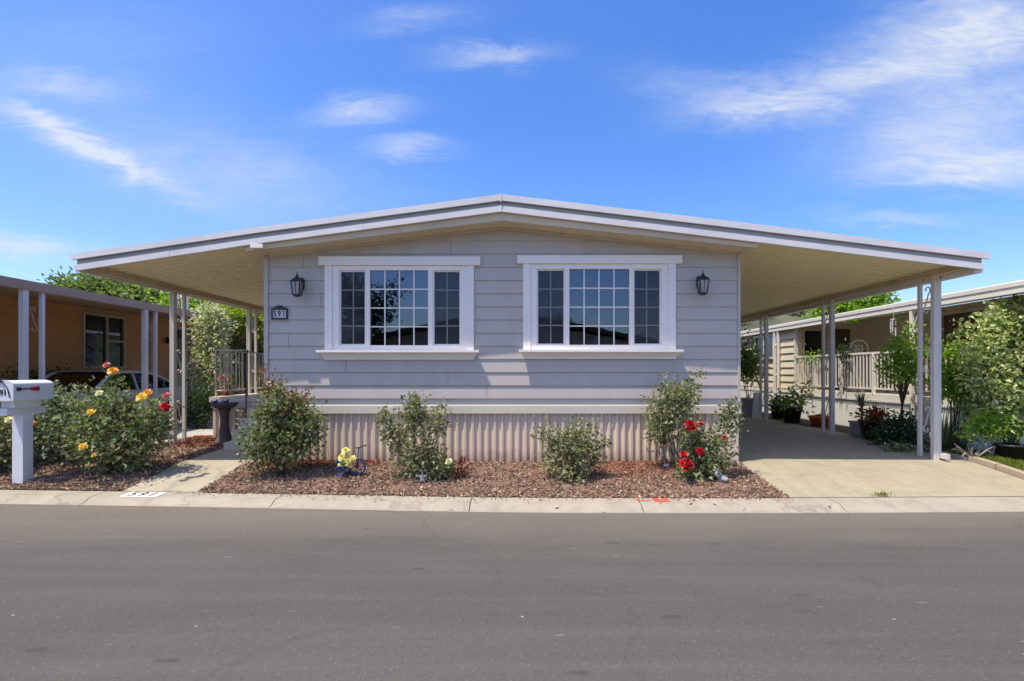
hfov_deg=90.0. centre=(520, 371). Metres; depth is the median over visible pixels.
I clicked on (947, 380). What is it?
leafy shrub
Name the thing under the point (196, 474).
path
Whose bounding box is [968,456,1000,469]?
edging stone
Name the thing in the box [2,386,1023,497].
ground
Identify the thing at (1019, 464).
grass
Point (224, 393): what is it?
flower pot
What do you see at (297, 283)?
wall lantern
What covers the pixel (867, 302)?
bright tree
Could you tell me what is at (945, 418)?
flax clump
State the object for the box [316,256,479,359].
window
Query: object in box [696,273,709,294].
wall lantern
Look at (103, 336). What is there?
window
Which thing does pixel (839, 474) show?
driveway
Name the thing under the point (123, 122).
sky
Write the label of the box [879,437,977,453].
ground cover
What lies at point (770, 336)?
window
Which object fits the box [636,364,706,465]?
rose bush
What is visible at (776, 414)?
potted shrub
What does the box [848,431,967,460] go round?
bed edging
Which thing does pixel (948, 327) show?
door
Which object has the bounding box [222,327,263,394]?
tall hedge
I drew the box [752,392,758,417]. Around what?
leaning board
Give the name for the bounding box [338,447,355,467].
silk flowers
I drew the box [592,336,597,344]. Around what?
figurine
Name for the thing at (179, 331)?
door
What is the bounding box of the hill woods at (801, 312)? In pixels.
[741,310,905,330]
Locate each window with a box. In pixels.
[82,312,125,368]
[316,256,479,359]
[517,255,683,358]
[754,334,772,358]
[802,329,827,365]
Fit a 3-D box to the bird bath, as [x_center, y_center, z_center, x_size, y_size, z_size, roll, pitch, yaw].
[-5.639,0.983,9.750,0.474,0.775,0.474,0,0,0]
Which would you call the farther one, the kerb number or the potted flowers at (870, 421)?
the potted flowers at (870, 421)
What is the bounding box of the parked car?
[0,370,181,425]
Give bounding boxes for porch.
[209,349,267,449]
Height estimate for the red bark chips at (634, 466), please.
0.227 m
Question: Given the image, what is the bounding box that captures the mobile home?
[71,194,989,462]
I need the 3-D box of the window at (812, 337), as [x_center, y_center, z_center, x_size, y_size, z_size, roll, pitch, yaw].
[8.498,-0.702,14.790,0.715,1.063,0.080,0,0,0]
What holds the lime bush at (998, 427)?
on the lawn
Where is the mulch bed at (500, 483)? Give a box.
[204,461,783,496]
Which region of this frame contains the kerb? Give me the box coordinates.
[0,490,1023,512]
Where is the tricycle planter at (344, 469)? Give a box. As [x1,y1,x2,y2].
[334,445,366,475]
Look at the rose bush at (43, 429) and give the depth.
7.91 m
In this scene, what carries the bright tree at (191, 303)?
on the ground at (565, 497)
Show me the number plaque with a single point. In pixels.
(279, 313)
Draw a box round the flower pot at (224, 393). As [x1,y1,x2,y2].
[212,371,235,395]
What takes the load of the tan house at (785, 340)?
on the ground at (565, 497)
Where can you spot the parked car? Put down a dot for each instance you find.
(132, 379)
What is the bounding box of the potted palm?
[793,343,820,390]
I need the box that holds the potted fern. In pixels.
[826,336,857,393]
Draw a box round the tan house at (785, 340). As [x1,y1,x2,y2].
[741,280,1023,449]
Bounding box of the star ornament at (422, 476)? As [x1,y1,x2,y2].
[418,471,426,482]
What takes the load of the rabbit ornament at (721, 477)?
on the mulch bed at (500, 483)
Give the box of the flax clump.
[925,400,962,439]
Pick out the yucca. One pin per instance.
(861, 400)
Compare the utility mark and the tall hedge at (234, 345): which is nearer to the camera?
the utility mark
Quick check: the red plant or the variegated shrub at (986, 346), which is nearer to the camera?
the red plant
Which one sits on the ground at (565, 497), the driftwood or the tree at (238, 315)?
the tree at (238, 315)
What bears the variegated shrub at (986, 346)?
on the ground at (565, 497)
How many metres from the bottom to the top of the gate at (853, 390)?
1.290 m
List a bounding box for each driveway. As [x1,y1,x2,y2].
[8,415,212,444]
[739,452,1023,496]
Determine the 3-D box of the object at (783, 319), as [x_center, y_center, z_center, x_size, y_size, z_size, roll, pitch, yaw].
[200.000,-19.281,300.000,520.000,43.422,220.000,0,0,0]
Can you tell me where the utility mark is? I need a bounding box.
[652,498,669,500]
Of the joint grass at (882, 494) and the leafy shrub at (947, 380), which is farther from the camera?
the leafy shrub at (947, 380)
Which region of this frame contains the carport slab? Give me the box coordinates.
[739,413,926,451]
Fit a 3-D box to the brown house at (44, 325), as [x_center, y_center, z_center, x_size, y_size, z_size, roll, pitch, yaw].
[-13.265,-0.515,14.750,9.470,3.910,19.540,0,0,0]
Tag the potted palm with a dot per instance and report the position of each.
(813, 358)
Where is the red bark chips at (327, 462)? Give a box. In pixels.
[258,459,379,468]
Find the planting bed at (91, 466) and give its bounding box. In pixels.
[0,446,220,490]
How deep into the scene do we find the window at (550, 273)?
7.97 m
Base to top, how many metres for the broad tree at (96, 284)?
7.180 m
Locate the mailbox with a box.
[0,378,53,483]
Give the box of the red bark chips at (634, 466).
[562,459,733,504]
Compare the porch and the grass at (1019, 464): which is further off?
the porch
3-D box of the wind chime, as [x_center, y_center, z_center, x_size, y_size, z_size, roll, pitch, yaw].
[7.720,-1.080,10.600,0.114,0.700,0.120,0,0,0]
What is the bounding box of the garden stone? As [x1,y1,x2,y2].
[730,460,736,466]
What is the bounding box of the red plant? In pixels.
[450,455,471,477]
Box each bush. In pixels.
[0,403,39,472]
[10,379,109,464]
[41,362,185,479]
[231,362,330,476]
[368,385,471,481]
[528,414,612,484]
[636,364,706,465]
[669,396,749,482]
[862,408,929,447]
[953,405,1023,456]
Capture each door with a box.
[0,378,14,400]
[177,326,191,390]
[835,329,849,388]
[944,310,983,388]
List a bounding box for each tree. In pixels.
[36,265,169,304]
[147,291,236,311]
[212,304,263,390]
[741,330,772,416]
[801,291,900,322]
[872,317,945,413]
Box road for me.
[0,504,1023,680]
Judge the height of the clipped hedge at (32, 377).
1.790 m
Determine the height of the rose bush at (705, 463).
1.389 m
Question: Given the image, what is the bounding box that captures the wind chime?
[890,303,895,335]
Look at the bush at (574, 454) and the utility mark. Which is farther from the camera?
the bush at (574, 454)
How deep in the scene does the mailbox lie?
7.14 m
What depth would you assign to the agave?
8.90 m
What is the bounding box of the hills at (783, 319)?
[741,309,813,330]
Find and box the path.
[123,449,261,491]
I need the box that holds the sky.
[0,0,1023,313]
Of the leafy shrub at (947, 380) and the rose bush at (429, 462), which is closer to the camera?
the rose bush at (429, 462)
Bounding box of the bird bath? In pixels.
[210,402,238,442]
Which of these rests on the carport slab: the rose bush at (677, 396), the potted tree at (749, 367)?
the potted tree at (749, 367)
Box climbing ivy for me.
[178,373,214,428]
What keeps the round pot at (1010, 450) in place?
on the lawn
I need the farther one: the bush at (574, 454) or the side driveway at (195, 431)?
the side driveway at (195, 431)
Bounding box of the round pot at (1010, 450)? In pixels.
[993,442,1023,459]
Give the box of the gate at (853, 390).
[845,340,870,391]
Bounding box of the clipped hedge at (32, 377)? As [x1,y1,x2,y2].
[0,362,104,379]
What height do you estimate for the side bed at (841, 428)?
0.056 m
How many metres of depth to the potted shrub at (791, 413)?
13.27 m
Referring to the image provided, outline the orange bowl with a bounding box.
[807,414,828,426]
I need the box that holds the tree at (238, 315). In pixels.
[212,304,263,390]
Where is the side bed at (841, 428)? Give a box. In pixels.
[741,411,948,452]
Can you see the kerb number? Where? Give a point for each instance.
(142, 494)
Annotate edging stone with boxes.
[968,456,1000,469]
[995,464,1023,479]
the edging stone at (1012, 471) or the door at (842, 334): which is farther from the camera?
the door at (842, 334)
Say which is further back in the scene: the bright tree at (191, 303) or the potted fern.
the bright tree at (191, 303)
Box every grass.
[869,490,894,495]
[946,448,1023,470]
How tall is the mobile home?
4.105 m
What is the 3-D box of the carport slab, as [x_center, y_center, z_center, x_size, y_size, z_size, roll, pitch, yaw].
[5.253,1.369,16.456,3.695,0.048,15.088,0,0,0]
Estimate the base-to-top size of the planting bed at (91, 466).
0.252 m
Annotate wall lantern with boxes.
[290,274,304,296]
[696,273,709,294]
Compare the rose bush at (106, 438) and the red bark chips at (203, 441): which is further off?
the red bark chips at (203, 441)
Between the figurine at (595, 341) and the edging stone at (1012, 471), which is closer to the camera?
the edging stone at (1012, 471)
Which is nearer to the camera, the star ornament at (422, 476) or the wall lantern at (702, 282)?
the star ornament at (422, 476)
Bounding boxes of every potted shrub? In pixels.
[758,388,790,418]
[767,380,819,422]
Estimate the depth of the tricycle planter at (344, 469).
7.36 m
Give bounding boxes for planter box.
[848,420,861,435]
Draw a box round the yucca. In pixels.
[852,388,876,419]
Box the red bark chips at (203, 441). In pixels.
[155,436,227,446]
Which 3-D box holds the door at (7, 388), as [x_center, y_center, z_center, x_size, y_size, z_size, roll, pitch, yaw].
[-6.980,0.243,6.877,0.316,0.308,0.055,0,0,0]
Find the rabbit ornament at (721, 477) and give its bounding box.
[714,466,728,481]
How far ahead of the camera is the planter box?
10.63 m
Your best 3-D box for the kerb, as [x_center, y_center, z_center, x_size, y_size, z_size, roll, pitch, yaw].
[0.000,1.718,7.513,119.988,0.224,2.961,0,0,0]
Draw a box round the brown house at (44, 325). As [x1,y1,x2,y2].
[0,275,263,422]
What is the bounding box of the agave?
[914,416,974,449]
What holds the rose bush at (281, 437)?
on the mulch bed at (500, 483)
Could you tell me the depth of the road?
3.78 m
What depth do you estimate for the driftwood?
8.21 m
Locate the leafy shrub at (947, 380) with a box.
[913,331,986,443]
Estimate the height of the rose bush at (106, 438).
1.804 m
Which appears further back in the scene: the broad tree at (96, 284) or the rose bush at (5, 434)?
the broad tree at (96, 284)
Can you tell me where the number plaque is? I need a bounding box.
[271,305,287,318]
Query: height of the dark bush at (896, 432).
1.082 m
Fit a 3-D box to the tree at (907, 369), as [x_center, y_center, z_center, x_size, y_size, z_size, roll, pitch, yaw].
[7.335,0.205,9.728,1.122,2.532,0.930,0,0,0]
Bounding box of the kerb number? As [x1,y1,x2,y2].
[118,492,165,496]
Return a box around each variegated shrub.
[177,299,240,419]
[941,292,1023,442]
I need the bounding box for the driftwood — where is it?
[952,441,994,456]
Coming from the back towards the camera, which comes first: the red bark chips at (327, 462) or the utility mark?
the red bark chips at (327, 462)
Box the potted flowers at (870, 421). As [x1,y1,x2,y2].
[849,403,891,439]

